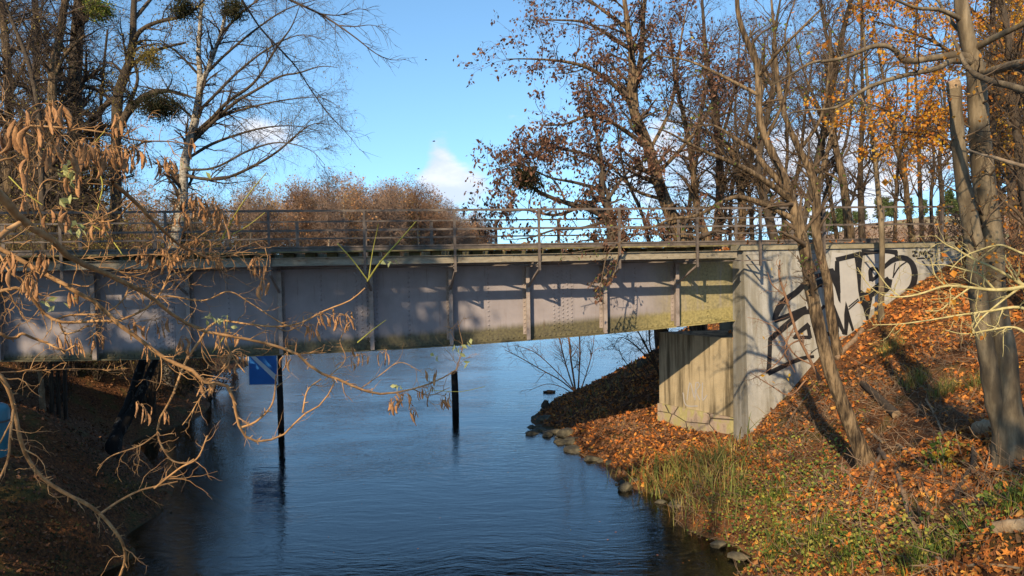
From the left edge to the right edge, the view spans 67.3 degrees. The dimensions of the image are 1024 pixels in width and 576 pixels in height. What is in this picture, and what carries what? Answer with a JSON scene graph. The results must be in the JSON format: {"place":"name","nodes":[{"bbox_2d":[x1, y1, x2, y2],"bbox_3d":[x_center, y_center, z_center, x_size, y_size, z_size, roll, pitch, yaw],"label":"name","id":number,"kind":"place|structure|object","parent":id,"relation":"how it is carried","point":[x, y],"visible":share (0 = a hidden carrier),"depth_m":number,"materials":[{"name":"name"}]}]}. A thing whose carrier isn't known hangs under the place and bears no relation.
{"place":"outdoors","nodes":[
{"label":"outdoors","id":0,"kind":"place"},
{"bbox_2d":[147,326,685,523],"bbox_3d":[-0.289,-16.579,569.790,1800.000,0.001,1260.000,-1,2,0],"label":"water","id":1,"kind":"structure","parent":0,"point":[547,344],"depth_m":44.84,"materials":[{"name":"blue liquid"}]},
{"bbox_2d":[248,355,284,458],"bbox_3d":[-8.856,3.708,27.747,1.195,4.901,0.240,-1,2,0],"label":"waterway sign","id":2,"kind":"object","parent":1,"relation":"in","point":[262,370],"visible":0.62,"depth_m":27.61,"materials":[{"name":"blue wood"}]},
{"bbox_2d":[451,371,459,436],"bbox_3d":[-2.267,4.612,30.678,0.291,2.634,0.280,-1,2,0],"label":"mooring post","id":3,"kind":"object","parent":1,"relation":"in","point":[455,404],"visible":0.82,"depth_m":30.57,"materials":[{"name":"brown wood"}]},
{"bbox_2d":[0,0,1013,249],"label":"sky","id":4,"kind":"structure","parent":0,"point":[414,107],"materials":[{"name":"blue"}]},
{"bbox_2d":[0,215,1023,575],"bbox_3d":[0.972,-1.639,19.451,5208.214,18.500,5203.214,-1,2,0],"label":"ground","id":5,"kind":"structure","parent":0,"point":[518,503],"depth_m":21.63,"materials":[{"name":"soil"}]},
{"bbox_2d":[0,402,10,457],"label":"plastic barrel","id":6,"kind":"object","parent":5,"relation":"on","point":[5,416],"visible":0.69,"depth_m":12.55,"materials":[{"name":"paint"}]},
{"bbox_2d":[0,182,79,257],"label":"bush","id":7,"kind":"object","parent":5,"relation":"on","point":[20,245],"visible":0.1,"depth_m":28.48,"materials":[{"name":"brown plant"}]},
{"bbox_2d":[0,0,98,250],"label":"alder tree","id":8,"kind":"object","parent":5,"relation":"on","point":[4,71],"visible":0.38,"depth_m":29.60,"materials":[{"name":"brown plant"}]},
{"bbox_2d":[8,361,101,402],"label":"bush","id":9,"kind":"object","parent":5,"relation":"on","point":[70,383],"visible":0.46,"depth_m":25.08,"materials":[{"name":"brown plant"}]},
{"bbox_2d":[0,0,112,249],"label":"alder tree","id":10,"kind":"object","parent":5,"relation":"on","point":[36,73],"visible":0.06,"depth_m":32.48,"materials":[{"name":"brown plant"}]},
{"bbox_2d":[0,154,124,375],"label":"bush","id":11,"kind":"object","parent":5,"relation":"on","point":[71,362],"visible":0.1,"depth_m":27.24,"materials":[{"name":"brown plant"}]},
{"bbox_2d":[0,0,133,362],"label":"alder tree","id":12,"kind":"object","parent":5,"relation":"on","point":[38,116],"visible":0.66,"depth_m":26.76,"materials":[{"name":"brown plant"}]},
{"bbox_2d":[0,0,140,257],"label":"alder tree","id":13,"kind":"object","parent":5,"relation":"on","point":[58,69],"visible":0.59,"depth_m":28.56,"materials":[{"name":"brown plant"}]},
{"bbox_2d":[6,0,159,249],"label":"alder tree","id":14,"kind":"object","parent":5,"relation":"on","point":[77,55],"visible":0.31,"depth_m":30.59,"materials":[{"name":"brown plant"}]},
{"bbox_2d":[0,424,171,575],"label":"ivy","id":15,"kind":"object","parent":5,"relation":"on","point":[56,532],"visible":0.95,"depth_m":14.77,"materials":[{"name":"green plant"}]},
{"bbox_2d":[66,360,122,381],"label":"bush","id":16,"kind":"object","parent":5,"relation":"on","point":[94,372],"visible":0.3,"depth_m":28.00,"materials":[{"name":"brown plant"}]},
{"bbox_2d":[36,162,157,363],"bbox_3d":[-15.986,-0.856,29.807,5.258,7.843,5.829,-2,2,-17],"label":"bush","id":17,"kind":"object","parent":5,"relation":"on","point":[108,228],"visible":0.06,"depth_m":29.86,"materials":[{"name":"brown plant"}]},
{"bbox_2d":[0,361,207,575],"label":"leaf litter","id":18,"kind":"object","parent":5,"relation":"on","point":[59,475],"visible":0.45,"depth_m":18.43,"materials":[{"name":"brown plant"}]},
{"bbox_2d":[59,0,150,245],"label":"alder tree","id":19,"kind":"object","parent":5,"relation":"on","point":[104,49],"visible":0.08,"depth_m":34.66,"materials":[{"name":"brown plant"}]},
{"bbox_2d":[105,359,165,459],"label":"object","id":20,"kind":"object","parent":5,"relation":"on","point":[122,422],"visible":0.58,"depth_m":21.90,"materials":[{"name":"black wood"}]},
{"bbox_2d":[58,135,231,415],"bbox_3d":[-13.111,-0.456,27.770,7.050,10.288,6.386,1,3,40],"label":"bush","id":21,"kind":"object","parent":5,"relation":"on","point":[149,398],"visible":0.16,"depth_m":27.90,"materials":[{"name":"brown plant"}]},
{"bbox_2d":[122,179,171,248],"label":"tree","id":22,"kind":"object","parent":5,"relation":"on","point":[160,219],"visible":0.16,"depth_m":125.25,"materials":[{"name":"brown plant"}]},
{"bbox_2d":[58,0,236,368],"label":"oak tree","id":23,"kind":"object","parent":5,"relation":"on","point":[120,86],"visible":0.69,"depth_m":29.62,"materials":[{"name":"brown plant"}]},
{"bbox_2d":[81,0,121,25],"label":"mistletoe","id":24,"kind":"object","parent":23,"relation":"attached to","point":[108,10],"visible":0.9,"depth_m":28.43,"materials":[{"name":"green plant"}]},
{"bbox_2d":[126,42,174,74],"bbox_3d":[-13.467,-8.564,28.690,1.663,1.364,1.619,-1,2,0],"label":"mistletoe","id":25,"kind":"object","parent":23,"relation":"attached to","point":[151,59],"visible":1,"depth_m":28.57,"materials":[{"name":"green plant"}]},
{"bbox_2d":[123,83,193,127],"bbox_3d":[-13.215,-6.831,28.728,2.479,1.685,2.549,1,3,44],"label":"mistletoe","id":26,"kind":"object","parent":23,"relation":"attached to","point":[163,105],"visible":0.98,"depth_m":28.51,"materials":[{"name":"green plant"}]},
{"bbox_2d":[156,0,210,25],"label":"mistletoe","id":27,"kind":"object","parent":23,"relation":"attached to","point":[184,7],"visible":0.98,"depth_m":28.46,"materials":[{"name":"green plant"}]},
{"bbox_2d":[109,361,186,400],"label":"bush","id":28,"kind":"object","parent":5,"relation":"on","point":[163,387],"visible":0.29,"depth_m":29.09,"materials":[{"name":"brown plant"}]},
{"bbox_2d":[155,358,214,397],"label":"bush","id":29,"kind":"object","parent":5,"relation":"on","point":[180,388],"visible":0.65,"depth_m":31.08,"materials":[{"name":"brown plant"}]},
{"bbox_2d":[125,185,256,390],"bbox_3d":[-14.293,-0.042,33.092,5.993,9.071,6.569,-1,2,0],"label":"bush","id":30,"kind":"object","parent":5,"relation":"on","point":[189,381],"visible":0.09,"depth_m":33.04,"materials":[{"name":"brown plant"}]},
{"bbox_2d":[150,180,253,377],"bbox_3d":[-14.173,-0.524,36.100,5.882,9.810,5.710,-3,3,-43],"label":"bush","id":31,"kind":"object","parent":5,"relation":"on","point":[207,360],"visible":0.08,"depth_m":35.98,"materials":[{"name":"brown plant"}]},
{"bbox_2d":[192,359,241,399],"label":"bush","id":32,"kind":"object","parent":5,"relation":"on","point":[218,387],"visible":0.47,"depth_m":34.08,"materials":[{"name":"brown plant"}]},
{"bbox_2d":[109,0,365,387],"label":"birch tree","id":33,"kind":"object","parent":5,"relation":"on","point":[183,176],"visible":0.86,"depth_m":30.06,"materials":[{"name":"brown plant"}]},
{"bbox_2d":[215,0,252,30],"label":"mistletoe","id":34,"kind":"object","parent":33,"relation":"attached to","point":[233,8],"visible":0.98,"depth_m":28.53,"materials":[{"name":"green plant"}]},
{"bbox_2d":[0,76,484,575],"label":"locust tree","id":35,"kind":"object","parent":5,"relation":"on","point":[14,135],"visible":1,"depth_m":2.86,"materials":[{"name":"brown plant"}]},
{"bbox_2d":[223,174,278,246],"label":"tree","id":36,"kind":"object","parent":5,"relation":"on","point":[255,216],"visible":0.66,"depth_m":154.70,"materials":[{"name":"brown plant"}]},
{"bbox_2d":[238,205,288,254],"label":"tree","id":37,"kind":"object","parent":5,"relation":"on","point":[274,219],"visible":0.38,"depth_m":159.65,"materials":[{"name":"brown plant"}]},
{"bbox_2d":[265,196,318,254],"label":"tree","id":38,"kind":"object","parent":5,"relation":"on","point":[287,227],"visible":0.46,"depth_m":166.89,"materials":[{"name":"brown plant"}]},
{"bbox_2d":[268,177,321,246],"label":"tree","id":39,"kind":"object","parent":5,"relation":"on","point":[297,201],"visible":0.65,"depth_m":176.73,"materials":[{"name":"brown plant"}]},
{"bbox_2d":[302,182,348,253],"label":"tree","id":40,"kind":"object","parent":5,"relation":"on","point":[326,216],"visible":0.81,"depth_m":178.37,"materials":[{"name":"brown plant"}]},
{"bbox_2d":[302,166,355,245],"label":"tree","id":41,"kind":"object","parent":5,"relation":"on","point":[320,194],"visible":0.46,"depth_m":184.59,"materials":[{"name":"brown plant"}]},
{"bbox_2d":[241,0,417,157],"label":"overhanging tree","id":42,"kind":"object","parent":5,"relation":"on","point":[323,16],"visible":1,"depth_m":8.81,"materials":[{"name":"brown plant"}]},
{"bbox_2d":[315,165,384,256],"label":"tree","id":43,"kind":"object","parent":5,"relation":"on","point":[358,225],"visible":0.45,"depth_m":197.78,"materials":[{"name":"brown plant"}]},
{"bbox_2d":[350,185,391,245],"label":"tree","id":44,"kind":"object","parent":5,"relation":"on","point":[381,212],"visible":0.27,"depth_m":207.54,"materials":[{"name":"brown plant"}]},
{"bbox_2d":[351,208,390,256],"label":"tree","id":45,"kind":"object","parent":5,"relation":"on","point":[372,234],"visible":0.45,"depth_m":204.81,"materials":[{"name":"brown plant"}]},
{"bbox_2d":[370,176,413,244],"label":"tree","id":46,"kind":"object","parent":5,"relation":"on","point":[389,214],"visible":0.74,"depth_m":212.08,"materials":[{"name":"brown plant"}]},
{"bbox_2d":[399,178,439,244],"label":"tree","id":47,"kind":"object","parent":5,"relation":"on","point":[415,199],"visible":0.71,"depth_m":239.71,"materials":[{"name":"brown plant"}]},
{"bbox_2d":[428,197,462,251],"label":"tree","id":48,"kind":"object","parent":5,"relation":"on","point":[447,240],"visible":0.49,"depth_m":263.11,"materials":[{"name":"brown plant"}]},
{"bbox_2d":[497,335,603,399],"bbox_3d":[1.642,2.102,32.883,4.885,5.400,1.851,-1,2,0],"label":"willow shrub","id":49,"kind":"object","parent":5,"relation":"on","point":[572,388],"visible":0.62,"depth_m":32.82,"materials":[{"name":"brown plant"}]},
{"bbox_2d":[460,49,694,339],"bbox_3d":[2.295,-1.881,24.416,7.824,11.758,5.608,-1,2,0],"label":"locust tree","id":50,"kind":"object","parent":5,"relation":"on","point":[603,217],"visible":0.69,"depth_m":24.86,"materials":[{"name":"brown plant"}]},
{"bbox_2d":[509,160,546,194],"bbox_3d":[0.504,-3.542,24.381,1.284,1.244,1.363,-1,2,0],"label":"mistletoe","id":51,"kind":"object","parent":50,"relation":"attached to","point":[532,183],"visible":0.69,"depth_m":24.22,"materials":[{"name":"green plant"}]},
{"bbox_2d":[453,0,754,330],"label":"locust tree","id":52,"kind":"object","parent":5,"relation":"on","point":[633,80],"visible":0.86,"depth_m":26.24,"materials":[{"name":"brown plant"}]},
{"bbox_2d":[573,55,669,347],"bbox_3d":[5.200,-3.498,32.408,5.003,13.243,4.203,-3,3,-35],"label":"deciduous tree","id":53,"kind":"object","parent":5,"relation":"on","point":[639,204],"visible":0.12,"depth_m":32.53,"materials":[{"name":"brown plant"}]},
{"bbox_2d":[597,328,685,385],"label":"willow shrub","id":54,"kind":"object","parent":5,"relation":"on","point":[654,364],"visible":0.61,"depth_m":27.04,"materials":[{"name":"brown plant"}]},
{"bbox_2d":[534,347,777,479],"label":"leaf litter","id":55,"kind":"object","parent":5,"relation":"on","point":[626,402],"visible":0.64,"depth_m":25.63,"materials":[{"name":"brown plant"}]},
{"bbox_2d":[639,0,753,249],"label":"deciduous tree","id":56,"kind":"object","parent":5,"relation":"on","point":[694,185],"visible":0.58,"depth_m":29.62,"materials":[{"name":"brown plant"}]},
{"bbox_2d":[644,58,748,240],"bbox_3d":[8.156,-4.162,33.481,4.262,11.946,3.781,-2,2,-13],"label":"deciduous tree","id":57,"kind":"object","parent":5,"relation":"on","point":[686,204],"visible":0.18,"depth_m":33.17,"materials":[{"name":"brown plant"}]},
{"bbox_2d":[602,407,804,537],"bbox_3d":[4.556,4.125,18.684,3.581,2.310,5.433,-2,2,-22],"label":"reed bed","id":58,"kind":"object","parent":5,"relation":"on","point":[697,459],"visible":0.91,"depth_m":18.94,"materials":[{"name":"green plant"}]},
{"bbox_2d":[642,0,801,239],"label":"deciduous tree","id":59,"kind":"object","parent":5,"relation":"on","point":[741,213],"visible":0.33,"depth_m":31.03,"materials":[{"name":"brown plant"}]},
{"bbox_2d":[668,0,776,250],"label":"deciduous tree","id":60,"kind":"object","parent":5,"relation":"on","point":[721,185],"visible":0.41,"depth_m":32.31,"materials":[{"name":"brown plant"}]},
{"bbox_2d":[603,0,875,470],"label":"locust tree","id":61,"kind":"object","parent":5,"relation":"on","point":[784,190],"visible":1,"depth_m":14.41,"materials":[{"name":"brown plant"}]},
{"bbox_2d":[655,0,827,239],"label":"deciduous tree","id":62,"kind":"object","parent":5,"relation":"on","point":[761,191],"visible":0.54,"depth_m":28.47,"materials":[{"name":"brown plant"}]},
{"bbox_2d":[710,5,778,239],"bbox_3d":[10.817,-6.364,36.034,3.808,12.779,4.719,-1,2,0],"label":"deciduous tree","id":63,"kind":"object","parent":5,"relation":"on","point":[751,219],"visible":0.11,"depth_m":35.77,"materials":[{"name":"brown plant"}]},
{"bbox_2d":[753,512,800,565],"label":"grass tuft","id":64,"kind":"object","parent":5,"relation":"on","point":[781,540],"visible":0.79,"depth_m":12.78,"materials":[{"name":"green plant"}]},
{"bbox_2d":[742,255,821,399],"bbox_3d":[5.472,0.795,15.572,1.844,3.143,0.869,-1,2,0],"label":"shrub","id":65,"kind":"object","parent":5,"relation":"on","point":[785,348],"visible":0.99,"depth_m":15.55,"materials":[{"name":"brown plant"}]},
{"bbox_2d":[755,46,809,239],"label":"deciduous tree","id":66,"kind":"object","parent":5,"relation":"on","point":[787,143],"visible":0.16,"depth_m":37.74,"materials":[{"name":"brown plant"}]},
{"bbox_2d":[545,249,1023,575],"bbox_3d":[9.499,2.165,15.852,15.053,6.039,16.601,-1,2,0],"label":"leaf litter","id":67,"kind":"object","parent":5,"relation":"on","point":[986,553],"visible":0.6,"depth_m":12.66,"materials":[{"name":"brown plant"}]},
{"bbox_2d":[730,0,874,359],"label":"locust tree","id":68,"kind":"object","parent":5,"relation":"on","point":[815,204],"visible":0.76,"depth_m":20.07,"materials":[{"name":"brown plant"}]},
{"bbox_2d":[756,36,851,235],"bbox_3d":[12.972,-6.483,35.366,4.728,11.395,4.688,1,3,35],"label":"deciduous tree","id":69,"kind":"object","parent":5,"relation":"on","point":[797,171],"visible":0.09,"depth_m":35.15,"materials":[{"name":"brown plant"}]},
{"bbox_2d":[657,241,963,440],"bbox_3d":[12.326,1.752,24.308,15.244,6.343,4.790,-1,2,-10],"label":"bridge abutment","id":70,"kind":"object","parent":5,"relation":"on","point":[704,385],"visible":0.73,"depth_m":21.59,"materials":[{"name":"concrete"}]},
{"bbox_2d":[0,206,952,361],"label":"railway bridge","id":71,"kind":"structure","parent":70,"relation":"on","point":[413,298],"depth_m":19.98,"materials":[{"name":"paint"}]},
{"bbox_2d":[556,235,625,304],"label":"creeper","id":72,"kind":"object","parent":71,"relation":"hanging from","point":[606,247],"visible":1,"depth_m":18.96,"materials":[{"name":"brown plant"}]},
{"bbox_2d":[786,505,842,559],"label":"grass tuft","id":73,"kind":"object","parent":5,"relation":"on","point":[820,533],"visible":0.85,"depth_m":12.09,"materials":[{"name":"green plant"}]},
{"bbox_2d":[756,26,874,238],"bbox_3d":[13.041,-6.233,33.114,4.601,10.620,3.161,-1,2,0],"label":"deciduous tree","id":74,"kind":"object","parent":5,"relation":"on","point":[834,221],"visible":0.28,"depth_m":32.91,"materials":[{"name":"brown plant"}]},
{"bbox_2d":[750,0,889,238],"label":"deciduous tree","id":75,"kind":"object","parent":5,"relation":"on","point":[849,231],"visible":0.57,"depth_m":27.83,"materials":[{"name":"brown plant"}]},
{"bbox_2d":[764,0,888,226],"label":"deciduous tree","id":76,"kind":"object","parent":5,"relation":"on","point":[823,130],"visible":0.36,"depth_m":29.06,"materials":[{"name":"brown plant"}]},
{"bbox_2d":[640,241,1023,472],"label":"leaf litter","id":77,"kind":"object","parent":5,"relation":"on","point":[890,337],"visible":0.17,"depth_m":19.26,"materials":[{"name":"brown plant"}]},
{"bbox_2d":[822,521,878,575],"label":"grass tuft","id":78,"kind":"object","parent":5,"relation":"on","point":[842,559],"visible":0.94,"depth_m":11.23,"materials":[{"name":"green plant"}]},
{"bbox_2d":[802,15,900,236],"bbox_3d":[14.883,-6.533,33.675,3.796,11.016,4.182,-1,2,0],"label":"deciduous tree","id":79,"kind":"object","parent":5,"relation":"on","point":[848,129],"visible":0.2,"depth_m":33.38,"materials":[{"name":"brown plant"}]},
{"bbox_2d":[687,369,1023,575],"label":"ivy","id":80,"kind":"object","parent":5,"relation":"on","point":[861,538],"visible":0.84,"depth_m":12.77,"materials":[{"name":"green plant"}]},
{"bbox_2d":[727,432,988,575],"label":"bramble","id":81,"kind":"object","parent":5,"relation":"on","point":[865,511],"visible":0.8,"depth_m":11.73,"materials":[{"name":"green plant"}]},
{"bbox_2d":[804,0,930,321],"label":"young tree","id":82,"kind":"object","parent":5,"relation":"on","point":[880,217],"visible":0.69,"depth_m":20.55,"materials":[{"name":"brown plant"}]},
{"bbox_2d":[828,1,909,237],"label":"deciduous tree","id":83,"kind":"object","parent":5,"relation":"on","point":[861,212],"visible":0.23,"depth_m":33.60,"materials":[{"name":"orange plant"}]},
{"bbox_2d":[859,380,900,417],"bbox_3d":[8.072,2.442,17.034,0.257,0.377,2.681,-1,2,11],"label":"fallen log","id":84,"kind":"object","parent":5,"relation":"on","point":[889,408],"visible":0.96,"depth_m":16.39,"materials":[{"name":"brown wood"}]},
{"bbox_2d":[838,1,946,241],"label":"deciduous tree","id":85,"kind":"object","parent":5,"relation":"on","point":[905,200],"visible":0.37,"depth_m":29.06,"materials":[{"name":"brown plant"}]},
{"bbox_2d":[765,0,1023,469],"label":"beech tree","id":86,"kind":"object","parent":5,"relation":"on","point":[977,198],"visible":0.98,"depth_m":10.75,"materials":[{"name":"brown plant"}]},
{"bbox_2d":[868,39,928,240],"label":"deciduous tree","id":87,"kind":"object","parent":5,"relation":"on","point":[897,179],"visible":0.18,"depth_m":36.83,"materials":[{"name":"brown plant"}]},
{"bbox_2d":[861,0,963,241],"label":"deciduous tree","id":88,"kind":"object","parent":5,"relation":"on","point":[919,193],"visible":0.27,"depth_m":31.45,"materials":[{"name":"brown plant"}]},
{"bbox_2d":[877,447,948,561],"bbox_3d":[6.258,3.199,12.408,0.267,0.563,5.422,0,2,18],"label":"fallen branch","id":89,"kind":"object","parent":5,"relation":"on","point":[882,453],"visible":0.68,"depth_m":11.32,"materials":[{"name":"brown wood"}]},
{"bbox_2d":[803,0,1023,228],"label":"maple tree","id":90,"kind":"object","parent":5,"relation":"on","point":[925,133],"visible":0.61,"depth_m":19.73,"materials":[{"name":"orange plant"}]},
{"bbox_2d":[880,514,946,575],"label":"grass tuft","id":91,"kind":"object","parent":5,"relation":"on","point":[916,557],"visible":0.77,"depth_m":10.34,"materials":[{"name":"green plant"}]},
{"bbox_2d":[893,360,933,391],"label":"grass tuft","id":92,"kind":"object","parent":5,"relation":"on","point":[915,375],"visible":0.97,"depth_m":16.74,"materials":[{"name":"green plant"}]},
{"bbox_2d":[892,50,965,240],"bbox_3d":[18.841,-6.557,34.726,3.789,9.826,3.746,-2,2,-24],"label":"deciduous tree","id":93,"kind":"object","parent":5,"relation":"on","point":[931,188],"visible":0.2,"depth_m":34.84,"materials":[{"name":"brown plant"}]},
{"bbox_2d":[897,199,964,252],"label":"bush","id":94,"kind":"object","parent":5,"relation":"on","point":[923,228],"visible":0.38,"depth_m":27.03,"materials":[{"name":"beige plant"}]},
{"bbox_2d":[846,226,1023,351],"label":"shrub","id":95,"kind":"object","parent":5,"relation":"on","point":[1014,289],"visible":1,"depth_m":7.20,"materials":[{"name":"beige plant"}]},
{"bbox_2d":[906,0,966,240],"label":"deciduous tree","id":96,"kind":"object","parent":5,"relation":"on","point":[941,193],"visible":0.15,"depth_m":35.88,"materials":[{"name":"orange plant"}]},
{"bbox_2d":[920,373,967,399],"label":"grass tuft","id":97,"kind":"object","parent":5,"relation":"on","point":[938,388],"visible":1,"depth_m":15.64,"materials":[{"name":"green plant"}]},
{"bbox_2d":[905,496,986,562],"bbox_3d":[5.761,3.218,9.983,0.864,0.840,1.145,-1,2,0],"label":"grass tuft","id":98,"kind":"object","parent":5,"relation":"on","point":[958,530],"visible":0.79,"depth_m":10.04,"materials":[{"name":"green plant"}]},
{"bbox_2d":[919,0,1023,240],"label":"deciduous tree","id":99,"kind":"object","parent":5,"relation":"on","point":[1009,54],"visible":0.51,"depth_m":16.86,"materials":[{"name":"brown plant"}]},
{"bbox_2d":[948,0,1023,252],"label":"maple tree","id":100,"kind":"object","parent":5,"relation":"on","point":[1001,29],"visible":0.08,"depth_m":22.79,"materials":[{"name":"orange plant"}]},
{"bbox_2d":[951,201,1023,294],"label":"bush","id":101,"kind":"object","parent":5,"relation":"on","point":[1021,248],"visible":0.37,"depth_m":18.14,"materials":[{"name":"beige plant"}]},
{"bbox_2d":[970,466,1023,520],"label":"grass tuft","id":102,"kind":"object","parent":5,"relation":"on","point":[1020,499],"visible":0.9,"depth_m":9.48,"materials":[{"name":"green plant"}]},
{"bbox_2d":[992,518,1023,534],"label":"fallen log","id":103,"kind":"object","parent":5,"relation":"on","point":[1009,526],"visible":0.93,"depth_m":9.11,"materials":[{"name":"brown wood"}]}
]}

